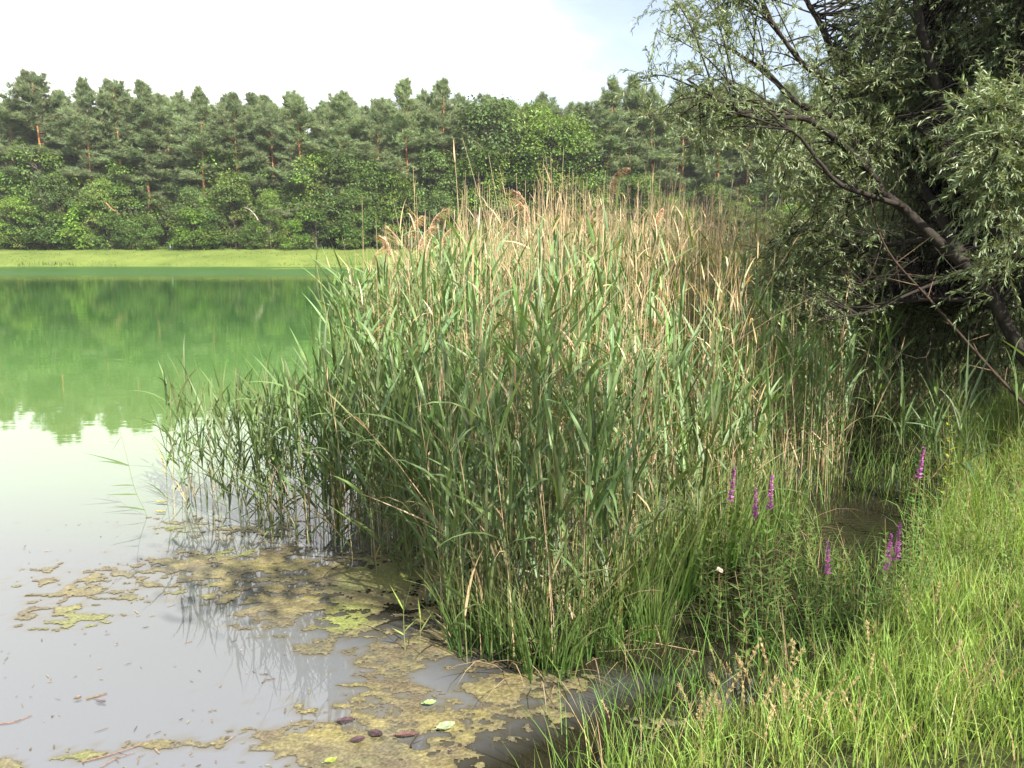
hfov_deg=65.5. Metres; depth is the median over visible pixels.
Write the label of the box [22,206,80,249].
shrub
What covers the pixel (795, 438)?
dry reed
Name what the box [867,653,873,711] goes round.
grass stalk
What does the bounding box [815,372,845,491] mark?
green reed
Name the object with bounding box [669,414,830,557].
sedge tussock
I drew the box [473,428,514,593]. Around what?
green reed
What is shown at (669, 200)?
broadleaf tree
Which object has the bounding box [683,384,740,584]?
green reed
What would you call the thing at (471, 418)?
green reed
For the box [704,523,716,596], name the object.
leafy herb
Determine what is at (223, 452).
green reed
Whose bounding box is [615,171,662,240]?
broadleaf tree
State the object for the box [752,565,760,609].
leafy herb
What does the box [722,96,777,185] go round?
pine tree
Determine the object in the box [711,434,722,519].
dry reed
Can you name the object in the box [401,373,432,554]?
green reed
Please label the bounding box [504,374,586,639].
green reed
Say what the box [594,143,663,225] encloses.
broadleaf tree
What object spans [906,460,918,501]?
leafy herb
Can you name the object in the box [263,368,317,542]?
green reed
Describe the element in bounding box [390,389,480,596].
green reed
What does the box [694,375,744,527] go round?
green reed
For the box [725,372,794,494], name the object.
green reed
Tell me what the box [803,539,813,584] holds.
leafy herb
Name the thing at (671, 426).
dry reed
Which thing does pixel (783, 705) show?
grass stalk
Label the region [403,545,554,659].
sedge tussock
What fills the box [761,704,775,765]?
grass stalk
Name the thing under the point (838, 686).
grass stalk
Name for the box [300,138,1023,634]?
reed bed
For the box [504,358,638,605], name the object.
green reed
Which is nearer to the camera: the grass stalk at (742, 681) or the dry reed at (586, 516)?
the grass stalk at (742, 681)
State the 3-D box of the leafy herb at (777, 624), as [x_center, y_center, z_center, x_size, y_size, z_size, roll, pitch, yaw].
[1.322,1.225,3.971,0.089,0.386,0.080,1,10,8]
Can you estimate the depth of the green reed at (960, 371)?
6.29 m
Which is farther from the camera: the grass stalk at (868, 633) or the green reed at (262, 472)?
the green reed at (262, 472)
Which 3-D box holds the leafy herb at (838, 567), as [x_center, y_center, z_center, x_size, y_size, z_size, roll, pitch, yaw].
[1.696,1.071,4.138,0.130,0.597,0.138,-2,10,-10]
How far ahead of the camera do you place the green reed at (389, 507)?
5.17 m
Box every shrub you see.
[1,209,38,249]
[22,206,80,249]
[45,202,119,249]
[93,210,127,249]
[120,211,164,250]
[163,206,223,249]
[196,210,227,249]
[234,219,267,249]
[275,219,315,249]
[292,207,338,249]
[329,214,377,248]
[376,223,409,248]
[404,212,446,249]
[431,205,479,245]
[462,219,498,246]
[498,202,541,248]
[543,214,575,246]
[569,219,602,247]
[602,219,626,245]
[624,207,680,247]
[664,208,708,245]
[703,203,746,243]
[718,208,766,250]
[759,201,806,246]
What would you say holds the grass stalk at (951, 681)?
on the ground at (152, 257)
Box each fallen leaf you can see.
[322,757,336,762]
[337,717,354,722]
[349,736,364,741]
[369,729,382,736]
[395,731,418,735]
[421,699,435,703]
[436,721,454,729]
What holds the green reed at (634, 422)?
on the ground at (152, 257)
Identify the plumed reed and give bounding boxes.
[371,246,386,453]
[374,235,396,332]
[381,225,403,453]
[406,227,437,355]
[408,216,427,372]
[423,207,452,352]
[431,229,451,407]
[507,189,533,394]
[507,199,536,381]
[587,204,608,243]
[593,167,629,349]
[645,208,666,324]
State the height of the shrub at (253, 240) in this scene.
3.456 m
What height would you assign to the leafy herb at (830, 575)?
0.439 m
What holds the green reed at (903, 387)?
on the ground at (152, 257)
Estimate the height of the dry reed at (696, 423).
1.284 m
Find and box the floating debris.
[4,521,457,767]
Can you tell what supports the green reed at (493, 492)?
in the lake water
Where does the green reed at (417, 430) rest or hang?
in the lake water
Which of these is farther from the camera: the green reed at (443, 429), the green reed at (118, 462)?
the green reed at (118, 462)
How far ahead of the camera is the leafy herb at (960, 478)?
5.92 m
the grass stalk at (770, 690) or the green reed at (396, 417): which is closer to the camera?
the grass stalk at (770, 690)
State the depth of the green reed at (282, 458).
5.31 m
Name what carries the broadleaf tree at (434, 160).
on the ground at (152, 257)
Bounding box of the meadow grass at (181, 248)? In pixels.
[0,245,910,265]
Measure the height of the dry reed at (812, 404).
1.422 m
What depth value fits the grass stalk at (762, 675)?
3.19 m
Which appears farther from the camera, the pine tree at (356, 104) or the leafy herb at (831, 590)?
the pine tree at (356, 104)
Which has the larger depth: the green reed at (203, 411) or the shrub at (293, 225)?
the shrub at (293, 225)
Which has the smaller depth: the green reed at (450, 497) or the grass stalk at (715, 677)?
the grass stalk at (715, 677)
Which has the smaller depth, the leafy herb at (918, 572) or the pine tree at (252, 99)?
the leafy herb at (918, 572)
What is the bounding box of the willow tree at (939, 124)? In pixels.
[608,0,1023,414]
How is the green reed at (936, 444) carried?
on the ground at (152, 257)
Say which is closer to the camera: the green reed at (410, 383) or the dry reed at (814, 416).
the green reed at (410, 383)
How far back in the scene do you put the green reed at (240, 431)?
5.94 m
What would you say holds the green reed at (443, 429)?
in the lake water
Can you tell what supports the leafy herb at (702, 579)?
on the lake water
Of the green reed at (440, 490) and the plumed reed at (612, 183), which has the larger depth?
the plumed reed at (612, 183)
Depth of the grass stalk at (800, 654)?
3.20 m
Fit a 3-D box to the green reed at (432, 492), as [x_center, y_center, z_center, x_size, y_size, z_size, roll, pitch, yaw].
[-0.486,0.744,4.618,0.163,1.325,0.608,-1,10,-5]
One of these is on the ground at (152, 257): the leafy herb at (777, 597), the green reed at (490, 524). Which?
the leafy herb at (777, 597)
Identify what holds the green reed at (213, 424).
in the lake water
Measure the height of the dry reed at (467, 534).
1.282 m
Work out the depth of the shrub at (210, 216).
84.52 m
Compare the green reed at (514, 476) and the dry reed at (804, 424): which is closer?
the green reed at (514, 476)
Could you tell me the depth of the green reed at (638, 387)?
4.65 m
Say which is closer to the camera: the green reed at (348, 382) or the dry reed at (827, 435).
the green reed at (348, 382)
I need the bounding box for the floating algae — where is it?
[0,513,686,767]
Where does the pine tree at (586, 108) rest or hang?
on the ground at (152, 257)
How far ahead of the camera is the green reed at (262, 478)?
5.68 m
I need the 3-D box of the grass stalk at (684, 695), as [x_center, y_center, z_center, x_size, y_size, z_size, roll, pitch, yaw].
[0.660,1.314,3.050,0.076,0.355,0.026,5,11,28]
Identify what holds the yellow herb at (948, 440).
on the ground at (152, 257)
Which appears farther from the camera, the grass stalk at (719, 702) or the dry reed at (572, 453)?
the dry reed at (572, 453)
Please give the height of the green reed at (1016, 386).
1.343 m
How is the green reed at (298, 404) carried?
in the lake water
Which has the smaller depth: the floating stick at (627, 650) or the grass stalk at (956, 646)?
the grass stalk at (956, 646)
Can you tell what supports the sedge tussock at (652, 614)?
in the lake water
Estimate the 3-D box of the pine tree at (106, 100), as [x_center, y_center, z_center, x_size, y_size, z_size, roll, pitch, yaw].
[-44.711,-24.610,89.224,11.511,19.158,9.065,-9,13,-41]
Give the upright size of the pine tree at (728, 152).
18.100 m
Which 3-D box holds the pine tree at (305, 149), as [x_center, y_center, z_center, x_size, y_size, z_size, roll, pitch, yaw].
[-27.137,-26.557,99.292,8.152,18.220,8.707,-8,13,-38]
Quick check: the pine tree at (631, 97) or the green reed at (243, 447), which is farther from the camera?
the pine tree at (631, 97)
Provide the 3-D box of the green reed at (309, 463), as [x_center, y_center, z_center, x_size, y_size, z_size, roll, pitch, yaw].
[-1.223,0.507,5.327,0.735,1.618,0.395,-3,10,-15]
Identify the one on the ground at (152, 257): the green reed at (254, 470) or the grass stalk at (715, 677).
the grass stalk at (715, 677)
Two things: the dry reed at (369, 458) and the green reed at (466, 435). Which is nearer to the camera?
the green reed at (466, 435)
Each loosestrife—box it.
[717,467,738,578]
[743,487,762,594]
[754,475,773,580]
[810,542,838,639]
[869,534,893,635]
[881,522,903,626]
[903,447,925,547]
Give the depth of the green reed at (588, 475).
3.74 m
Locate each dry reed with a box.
[170,391,176,513]
[280,397,297,533]
[289,386,327,536]
[291,378,314,547]
[321,375,335,545]
[324,362,352,562]
[356,370,381,556]
[367,380,382,550]
[410,372,449,580]
[416,391,444,629]
[416,412,426,594]
[429,336,465,594]
[436,352,455,587]
[438,429,441,597]
[444,391,460,631]
[444,426,486,619]
[454,314,496,585]
[457,438,480,650]
[461,379,525,655]
[533,449,555,657]
[539,454,559,664]
[540,393,573,607]
[542,351,583,611]
[544,363,574,605]
[564,358,593,609]
[570,409,600,613]
[570,429,609,632]
[607,357,649,593]
[614,356,647,615]
[616,355,661,554]
[622,375,647,613]
[645,332,682,513]
[646,397,676,599]
[649,342,676,559]
[694,390,703,485]
[701,417,722,523]
[711,365,745,562]
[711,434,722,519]
[713,325,745,517]
[746,363,751,520]
[761,354,772,481]
[778,361,791,465]
[791,371,798,501]
[799,356,811,503]
[801,352,813,478]
[810,357,824,496]
[819,361,829,491]
[824,376,838,501]
[844,338,871,485]
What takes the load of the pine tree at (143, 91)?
on the ground at (152, 257)
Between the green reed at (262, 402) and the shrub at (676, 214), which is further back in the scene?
the shrub at (676, 214)
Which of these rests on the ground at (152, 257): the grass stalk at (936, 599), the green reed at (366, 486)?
the grass stalk at (936, 599)
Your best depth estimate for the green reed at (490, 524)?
4.13 m
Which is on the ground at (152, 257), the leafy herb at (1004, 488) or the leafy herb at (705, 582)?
the leafy herb at (1004, 488)
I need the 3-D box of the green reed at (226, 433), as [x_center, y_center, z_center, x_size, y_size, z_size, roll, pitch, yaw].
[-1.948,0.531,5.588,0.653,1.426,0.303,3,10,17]
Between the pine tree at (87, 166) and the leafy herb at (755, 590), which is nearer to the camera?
the leafy herb at (755, 590)
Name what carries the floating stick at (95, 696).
on the lake water
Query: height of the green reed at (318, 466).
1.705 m
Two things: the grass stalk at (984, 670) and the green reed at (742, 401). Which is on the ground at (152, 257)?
the grass stalk at (984, 670)
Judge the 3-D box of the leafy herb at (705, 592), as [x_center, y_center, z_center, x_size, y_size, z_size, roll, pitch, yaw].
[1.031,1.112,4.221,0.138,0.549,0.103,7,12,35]
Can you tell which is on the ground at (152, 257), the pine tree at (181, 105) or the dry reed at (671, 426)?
the pine tree at (181, 105)
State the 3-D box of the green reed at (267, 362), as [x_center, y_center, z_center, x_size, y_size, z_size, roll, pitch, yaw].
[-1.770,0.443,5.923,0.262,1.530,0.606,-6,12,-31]
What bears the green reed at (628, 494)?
on the ground at (152, 257)
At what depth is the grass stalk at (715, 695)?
3.01 m
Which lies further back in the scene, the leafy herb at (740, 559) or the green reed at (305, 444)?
the green reed at (305, 444)
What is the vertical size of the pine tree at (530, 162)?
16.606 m
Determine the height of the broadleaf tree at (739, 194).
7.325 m
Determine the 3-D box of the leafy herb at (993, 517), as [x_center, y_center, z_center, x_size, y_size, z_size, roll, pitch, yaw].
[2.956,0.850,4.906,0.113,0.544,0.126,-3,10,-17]
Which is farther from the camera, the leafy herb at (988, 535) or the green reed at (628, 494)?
the leafy herb at (988, 535)
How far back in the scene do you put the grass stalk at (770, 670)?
3.43 m
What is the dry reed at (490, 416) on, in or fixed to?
in the lake water
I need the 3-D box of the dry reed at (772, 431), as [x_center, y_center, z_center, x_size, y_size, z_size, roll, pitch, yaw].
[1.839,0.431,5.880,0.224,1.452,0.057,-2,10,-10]
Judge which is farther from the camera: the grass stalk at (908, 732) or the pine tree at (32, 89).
the pine tree at (32, 89)
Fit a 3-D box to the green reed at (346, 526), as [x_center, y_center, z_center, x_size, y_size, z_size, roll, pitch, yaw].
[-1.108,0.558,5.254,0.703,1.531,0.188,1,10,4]
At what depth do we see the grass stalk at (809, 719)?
2.87 m
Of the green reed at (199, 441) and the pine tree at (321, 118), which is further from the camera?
the pine tree at (321, 118)
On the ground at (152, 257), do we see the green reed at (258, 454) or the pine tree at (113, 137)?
the pine tree at (113, 137)
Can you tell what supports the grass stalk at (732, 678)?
on the ground at (152, 257)
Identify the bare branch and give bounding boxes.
[865,180,1023,405]
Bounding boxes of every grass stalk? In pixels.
[647,720,662,766]
[676,683,692,739]
[681,651,695,705]
[694,697,709,750]
[695,713,706,747]
[698,703,702,760]
[699,698,718,757]
[700,693,712,764]
[711,672,723,734]
[712,691,718,725]
[718,700,722,753]
[720,673,740,738]
[726,661,733,708]
[736,655,741,726]
[738,645,758,727]
[739,656,751,702]
[741,680,744,733]
[750,697,756,759]
[756,671,765,719]
[756,675,778,763]
[758,637,767,715]
[761,649,771,701]
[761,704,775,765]
[772,638,793,697]
[777,683,796,742]
[780,686,789,725]
[782,682,785,752]
[783,647,804,710]
[786,642,795,703]
[793,689,808,746]
[795,679,800,765]
[798,690,822,762]
[801,705,813,755]
[809,636,817,709]
[814,690,833,767]
[828,674,846,726]
[834,676,859,739]
[841,690,857,761]
[855,698,860,759]
[865,620,869,685]
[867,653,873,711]
[882,660,896,737]
[895,725,916,766]
[931,581,941,639]
[932,641,962,717]
[933,683,940,737]
[941,665,966,724]
[964,657,995,736]
[964,674,992,741]
[972,636,985,684]
[995,600,1019,668]
[995,669,1005,723]
[1003,666,1020,716]
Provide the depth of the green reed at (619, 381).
4.47 m
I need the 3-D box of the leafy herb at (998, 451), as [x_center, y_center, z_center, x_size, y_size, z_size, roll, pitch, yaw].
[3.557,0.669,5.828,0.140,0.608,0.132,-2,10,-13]
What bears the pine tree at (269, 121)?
on the ground at (152, 257)
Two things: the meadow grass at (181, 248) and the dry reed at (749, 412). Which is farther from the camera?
the meadow grass at (181, 248)
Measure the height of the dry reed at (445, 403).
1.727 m
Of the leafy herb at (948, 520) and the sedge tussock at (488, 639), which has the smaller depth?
the sedge tussock at (488, 639)
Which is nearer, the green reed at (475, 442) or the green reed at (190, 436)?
the green reed at (475, 442)
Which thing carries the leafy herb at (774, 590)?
on the ground at (152, 257)
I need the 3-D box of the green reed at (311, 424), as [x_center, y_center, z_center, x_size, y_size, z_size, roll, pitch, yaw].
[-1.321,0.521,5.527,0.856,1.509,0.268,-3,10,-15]
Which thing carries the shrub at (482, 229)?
on the ground at (152, 257)
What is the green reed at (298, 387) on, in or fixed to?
in the lake water
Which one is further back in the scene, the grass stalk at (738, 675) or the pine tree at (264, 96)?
the pine tree at (264, 96)
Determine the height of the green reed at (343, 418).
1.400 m
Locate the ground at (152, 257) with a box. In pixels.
[0,187,1023,767]
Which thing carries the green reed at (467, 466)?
in the lake water
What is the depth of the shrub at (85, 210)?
84.08 m
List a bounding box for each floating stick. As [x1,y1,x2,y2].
[0,715,31,723]
[82,740,151,762]
[86,693,106,699]
[100,752,134,767]
[599,648,656,651]
[630,639,699,651]
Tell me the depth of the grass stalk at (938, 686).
2.99 m
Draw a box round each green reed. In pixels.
[86,428,146,515]
[132,359,181,485]
[134,365,175,502]
[145,398,199,497]
[146,356,208,500]
[152,390,201,491]
[154,354,210,501]
[160,387,201,508]
[167,406,204,509]
[169,387,205,509]
[171,335,213,493]
[173,384,194,496]
[178,382,238,518]
[185,386,210,511]
[186,374,226,495]
[187,359,218,510]
[195,361,249,517]
[196,379,230,530]
[197,401,254,536]
[199,408,239,517]
[200,364,266,525]
[200,380,263,503]
[202,354,260,506]
[202,378,247,501]
[206,393,226,510]
[206,394,293,540]
[207,387,255,524]
[210,364,259,526]
[215,391,255,532]
[218,378,270,517]
[220,355,283,542]
[223,350,299,501]
[225,364,253,512]
[225,393,257,493]
[226,363,293,516]
[226,393,291,524]
[229,387,266,508]
[230,357,312,508]
[231,396,275,532]
[237,390,303,538]
[239,371,296,519]
[239,410,271,530]
[241,371,266,511]
[241,403,276,528]
[242,407,276,516]
[243,388,306,517]
[243,394,276,518]
[244,330,353,546]
[244,406,314,540]
[246,422,300,530]
[247,373,295,529]
[250,364,319,532]
[253,393,297,504]
[254,356,309,536]
[256,346,294,503]
[257,348,330,532]
[259,384,275,486]
[261,369,294,508]
[262,310,344,506]
[263,358,328,538]
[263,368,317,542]
[263,384,317,518]
[266,359,330,514]
[266,395,287,544]
[269,342,379,540]
[270,352,357,529]
[271,347,319,487]
[271,372,314,516]
[273,358,321,544]
[273,359,309,518]
[274,402,328,502]
[275,342,350,526]
[276,400,334,525]
[283,375,315,520]
[285,389,319,511]
[289,356,349,543]
[290,326,350,526]
[290,348,361,533]
[290,386,332,540]
[292,327,334,517]
[293,365,381,529]
[293,379,342,547]
[294,350,350,543]
[295,355,374,541]
[297,307,346,520]
[297,346,362,541]
[297,395,391,554]
[299,303,368,533]
[303,360,368,533]
[304,348,376,551]
[307,333,362,542]
[310,354,419,566]
[311,364,387,544]
[312,380,366,555]
[312,405,345,548]
[314,375,367,545]
[332,409,355,551]
[336,370,406,561]
[337,346,387,545]
[338,358,429,568]
[339,368,383,490]
[340,367,424,570]
[341,403,387,573]
[345,371,437,575]
[346,338,393,550]
[346,370,452,563]
[348,380,422,554]
[351,418,420,573]
[355,342,441,560]
[356,394,418,569]
[359,350,460,612]
[360,386,399,547]
[361,352,429,568]
[367,382,421,567]
[369,368,449,583]
[372,345,431,557]
[377,423,413,582]
[378,390,453,575]
[379,384,438,564]
[382,372,436,564]
[383,365,444,589]
[384,359,445,553]
[385,392,553,635]
[387,414,438,583]
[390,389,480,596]
[391,585,417,649]
[397,374,442,527]
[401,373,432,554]
[403,361,450,532]
[405,385,497,618]
[407,430,483,622]
[409,454,499,631]
[410,485,482,634]
[412,389,453,606]
[413,432,443,606]
[413,600,432,653]
[414,414,466,601]
[415,401,492,645]
[415,418,437,578]
[417,318,595,623]
[421,361,473,634]
[422,428,468,617]
[426,379,476,596]
[427,378,506,645]
[427,398,511,597]
[432,319,476,594]
[432,412,521,662]
[434,392,517,588]
[437,334,539,614]
[440,440,534,664]
[441,377,527,606]
[441,409,596,643]
[443,446,503,647]
[451,469,515,660]
[452,373,494,579]
[464,414,535,645]
[464,421,522,616]
[465,400,530,589]
[471,376,570,653]
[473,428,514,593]
[476,368,518,653]
[484,437,571,627]
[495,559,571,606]
[502,430,593,635]
[503,365,614,635]
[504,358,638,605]
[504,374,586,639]
[505,417,554,656]
[512,340,583,632]
[515,419,616,645]
[517,380,586,633]
[521,440,593,638]
[526,377,598,613]
[532,366,648,624]
[536,394,651,651]
[547,441,595,637]
[553,347,630,598]
[554,385,617,631]
[554,408,636,640]
[559,395,650,631]
[569,291,665,594]
[569,380,693,584]
[569,432,666,646]
[577,386,677,577]
[583,409,648,606]
[589,368,624,632]
[592,352,684,543]
[598,339,673,571]
[603,415,664,627]
[611,366,663,561]
[616,399,661,642]
[619,391,686,577]
[621,330,708,577]
[624,405,660,570]
[626,337,744,548]
[643,344,727,544]
[647,375,747,534]
[651,327,736,543]
[654,378,750,539]
[661,349,736,515]
[678,369,740,553]
[682,369,728,525]
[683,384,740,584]
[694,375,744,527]
[701,396,743,540]
[711,391,785,523]
[713,417,742,539]
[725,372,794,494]
[726,394,753,527]
[740,389,807,514]
[755,337,806,492]
[785,338,824,486]
[793,335,842,487]
[801,353,868,492]
[808,348,838,496]
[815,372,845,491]
[871,390,940,504]
[882,392,919,503]
[901,352,918,499]
[906,355,956,467]
[907,380,959,499]
[908,357,953,479]
[909,404,936,493]
[909,410,952,501]
[914,387,945,473]
[918,350,965,463]
[925,356,1005,488]
[926,384,976,495]
[933,397,961,497]
[935,337,1009,478]
[939,412,960,490]
[943,403,958,472]
[944,372,972,460]
[950,411,994,484]
[953,377,990,471]
[965,337,1023,476]
[968,401,1004,493]
[971,391,1005,464]
[999,338,1023,389]
[1003,364,1023,466]
[1008,383,1023,438]
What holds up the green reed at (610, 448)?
on the ground at (152, 257)
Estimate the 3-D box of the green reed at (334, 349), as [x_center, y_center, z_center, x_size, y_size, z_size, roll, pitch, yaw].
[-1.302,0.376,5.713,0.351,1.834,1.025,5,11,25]
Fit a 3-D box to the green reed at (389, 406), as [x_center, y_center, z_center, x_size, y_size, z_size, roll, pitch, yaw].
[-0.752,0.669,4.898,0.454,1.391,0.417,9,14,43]
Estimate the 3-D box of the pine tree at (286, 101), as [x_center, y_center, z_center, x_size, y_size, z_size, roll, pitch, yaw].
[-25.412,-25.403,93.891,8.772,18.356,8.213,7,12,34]
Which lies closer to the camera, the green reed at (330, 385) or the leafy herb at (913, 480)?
the green reed at (330, 385)
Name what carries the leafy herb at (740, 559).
on the lake water
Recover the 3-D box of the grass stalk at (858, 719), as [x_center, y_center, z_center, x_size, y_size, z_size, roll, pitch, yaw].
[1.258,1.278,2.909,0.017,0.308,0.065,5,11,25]
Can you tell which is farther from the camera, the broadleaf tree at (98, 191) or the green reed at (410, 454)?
the broadleaf tree at (98, 191)
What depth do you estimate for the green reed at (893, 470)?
5.95 m
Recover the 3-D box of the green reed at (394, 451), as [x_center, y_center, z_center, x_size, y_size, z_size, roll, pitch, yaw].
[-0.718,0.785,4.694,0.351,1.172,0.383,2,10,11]
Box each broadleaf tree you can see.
[0,140,90,245]
[0,165,37,243]
[0,194,39,248]
[21,166,97,247]
[26,170,85,248]
[76,177,124,248]
[86,159,159,246]
[121,182,171,241]
[151,179,194,246]
[167,184,214,248]
[172,140,277,245]
[207,171,263,247]
[227,158,288,245]
[246,187,291,248]
[272,182,312,246]
[275,149,357,246]
[310,148,382,248]
[331,155,405,247]
[334,185,374,247]
[368,169,427,246]
[400,145,470,245]
[417,188,462,246]
[428,167,485,229]
[438,92,541,237]
[440,141,536,239]
[486,99,567,234]
[494,188,538,236]
[508,107,611,238]
[519,167,576,228]
[545,122,623,238]
[588,191,629,232]
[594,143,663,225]
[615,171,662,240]
[647,194,685,243]
[671,187,705,229]
[684,180,732,243]
[720,183,767,234]
[725,200,752,247]
[736,161,800,242]
[778,205,809,238]
[783,163,858,219]
[803,193,841,233]
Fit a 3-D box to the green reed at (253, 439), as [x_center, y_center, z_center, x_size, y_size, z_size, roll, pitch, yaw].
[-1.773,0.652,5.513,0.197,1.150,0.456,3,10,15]
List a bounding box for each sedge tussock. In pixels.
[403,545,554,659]
[448,543,562,684]
[450,532,611,711]
[484,559,623,697]
[497,513,675,684]
[531,471,741,641]
[547,502,699,670]
[610,543,709,661]
[611,443,765,617]
[637,473,757,590]
[640,427,847,588]
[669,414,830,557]
[724,468,803,552]
[741,429,852,536]
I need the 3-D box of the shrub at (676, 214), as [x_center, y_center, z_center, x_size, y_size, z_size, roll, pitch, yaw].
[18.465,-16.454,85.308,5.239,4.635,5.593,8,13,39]
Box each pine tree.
[0,66,84,243]
[0,97,51,234]
[2,104,49,185]
[28,88,69,201]
[29,88,92,216]
[49,75,165,246]
[51,75,120,228]
[58,101,102,228]
[77,98,156,225]
[77,113,158,244]
[113,78,177,240]
[122,91,186,243]
[134,92,208,245]
[154,101,228,221]
[155,89,208,230]
[166,110,210,213]
[167,84,233,231]
[176,102,261,245]
[187,91,271,222]
[196,89,270,246]
[225,91,282,221]
[237,104,303,246]
[248,102,311,243]
[258,92,283,158]
[260,90,334,246]
[269,117,315,193]
[273,88,334,242]
[296,100,339,243]
[298,88,380,245]
[309,99,334,238]
[323,100,383,207]
[335,105,384,187]
[343,104,405,215]
[347,97,404,245]
[371,96,402,222]
[375,101,413,222]
[376,76,430,246]
[389,95,450,220]
[398,88,456,234]
[400,128,441,206]
[408,77,477,205]
[421,94,495,218]
[448,92,519,200]
[484,98,533,197]
[507,104,555,205]
[512,91,567,196]
[527,101,579,225]
[551,73,661,223]
[552,100,613,185]
[562,100,576,115]
[599,73,682,232]
[604,100,661,203]
[626,83,685,217]
[628,85,717,215]
[652,99,689,205]
[653,134,710,219]
[667,98,751,217]
[684,82,748,228]
[696,120,767,201]
[716,84,783,214]
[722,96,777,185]
[737,79,821,225]
[789,81,840,212]
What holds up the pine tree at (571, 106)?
on the ground at (152, 257)
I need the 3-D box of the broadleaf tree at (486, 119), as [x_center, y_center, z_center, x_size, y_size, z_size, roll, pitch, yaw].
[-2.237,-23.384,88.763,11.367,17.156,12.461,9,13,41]
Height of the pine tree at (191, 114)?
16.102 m
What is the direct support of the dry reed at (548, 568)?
in the lake water
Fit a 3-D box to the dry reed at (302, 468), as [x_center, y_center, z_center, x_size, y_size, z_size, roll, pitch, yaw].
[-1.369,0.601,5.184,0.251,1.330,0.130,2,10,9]
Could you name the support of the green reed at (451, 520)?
in the lake water
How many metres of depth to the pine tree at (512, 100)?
93.32 m
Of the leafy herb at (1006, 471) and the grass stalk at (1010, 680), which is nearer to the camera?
the grass stalk at (1010, 680)
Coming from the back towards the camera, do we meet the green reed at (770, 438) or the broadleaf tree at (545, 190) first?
the broadleaf tree at (545, 190)
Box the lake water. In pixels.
[0,266,1014,767]
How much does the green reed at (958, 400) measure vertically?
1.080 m
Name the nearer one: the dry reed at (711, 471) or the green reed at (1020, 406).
the dry reed at (711, 471)
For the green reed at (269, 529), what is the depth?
5.32 m
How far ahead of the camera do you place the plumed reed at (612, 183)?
7.04 m
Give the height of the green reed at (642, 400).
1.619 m
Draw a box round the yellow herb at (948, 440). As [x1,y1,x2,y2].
[935,401,957,501]
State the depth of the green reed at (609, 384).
4.17 m
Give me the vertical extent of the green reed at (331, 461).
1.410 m
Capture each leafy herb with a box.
[688,540,709,617]
[691,534,703,590]
[695,532,715,595]
[697,551,717,625]
[698,560,705,601]
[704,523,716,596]
[706,546,719,601]
[709,576,723,642]
[710,586,726,643]
[717,565,732,635]
[722,515,736,574]
[730,572,755,670]
[731,494,745,566]
[733,592,752,661]
[735,529,755,611]
[735,534,745,578]
[738,523,756,589]
[738,532,760,629]
[738,552,749,599]
[739,590,752,643]
[743,558,757,620]
[750,539,773,638]
[752,555,779,647]
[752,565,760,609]
[753,557,780,650]
[763,550,781,628]
[767,537,777,596]
[767,577,783,659]
[768,602,783,647]
[771,577,785,631]
[772,500,791,574]
[773,524,790,584]
[777,559,792,630]
[778,519,791,589]
[779,589,792,638]
[782,501,802,580]
[784,556,804,621]
[787,505,808,568]
[788,507,800,566]
[796,586,813,652]
[800,598,813,649]
[801,556,817,605]
[802,508,815,563]
[802,603,815,646]
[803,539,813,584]
[806,519,818,568]
[809,568,824,629]
[813,570,824,611]
[819,607,830,656]
[820,558,840,625]
[822,544,835,602]
[824,535,850,631]
[824,550,844,629]
[836,547,848,598]
[837,536,861,630]
[838,549,851,601]
[839,567,856,630]
[849,561,877,661]
[855,555,870,600]
[858,548,886,643]
[863,548,892,653]
[866,574,883,628]
[871,523,896,614]
[874,534,897,614]
[874,578,898,642]
[877,538,902,637]
[878,557,901,622]
[878,588,892,652]
[892,562,914,633]
[894,544,906,597]
[895,509,917,587]
[896,530,920,634]
[897,445,911,500]
[897,518,914,593]
[899,466,909,503]
[899,568,906,625]
[904,517,922,595]
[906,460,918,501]
[908,545,943,632]
[909,499,929,588]
[909,552,921,616]
[913,528,930,625]
[916,559,935,624]
[917,445,936,505]
[920,465,927,517]
[921,516,936,577]
[925,498,944,574]
[928,482,950,553]
[943,505,953,540]
[946,477,976,565]
[950,451,966,508]
[951,476,966,543]
[962,506,975,571]
[963,509,978,575]
[967,437,980,494]
[973,448,989,512]
[974,502,989,560]
[976,519,994,575]
[981,508,995,561]
[982,481,1001,554]
[982,508,1003,577]
[982,522,1000,576]
[987,516,1007,569]
[988,434,1002,505]
[994,485,1021,571]
[997,469,1009,512]
[997,489,1023,571]
[999,441,1013,504]
[1001,482,1016,544]
[1001,487,1012,524]
[1004,454,1023,533]
[1005,423,1022,493]
[1007,450,1023,503]
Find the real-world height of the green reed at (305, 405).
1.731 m
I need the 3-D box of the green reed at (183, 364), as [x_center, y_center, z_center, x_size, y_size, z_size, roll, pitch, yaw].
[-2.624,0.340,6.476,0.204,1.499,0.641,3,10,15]
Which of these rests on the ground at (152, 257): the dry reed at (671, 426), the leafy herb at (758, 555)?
the leafy herb at (758, 555)
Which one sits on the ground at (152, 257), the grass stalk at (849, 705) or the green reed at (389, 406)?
the grass stalk at (849, 705)
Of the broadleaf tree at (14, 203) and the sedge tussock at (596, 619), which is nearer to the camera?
the sedge tussock at (596, 619)
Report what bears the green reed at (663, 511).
in the lake water
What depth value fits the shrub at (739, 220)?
83.44 m
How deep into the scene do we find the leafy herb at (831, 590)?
4.22 m
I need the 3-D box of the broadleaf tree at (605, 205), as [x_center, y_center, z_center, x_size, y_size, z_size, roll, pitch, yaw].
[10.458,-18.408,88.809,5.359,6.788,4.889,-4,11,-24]
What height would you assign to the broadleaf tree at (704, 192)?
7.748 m
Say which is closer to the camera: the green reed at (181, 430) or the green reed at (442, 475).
the green reed at (442, 475)
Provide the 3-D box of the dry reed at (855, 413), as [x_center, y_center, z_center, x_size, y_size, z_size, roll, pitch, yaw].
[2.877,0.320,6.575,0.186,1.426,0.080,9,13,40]
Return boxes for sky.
[0,0,1006,131]

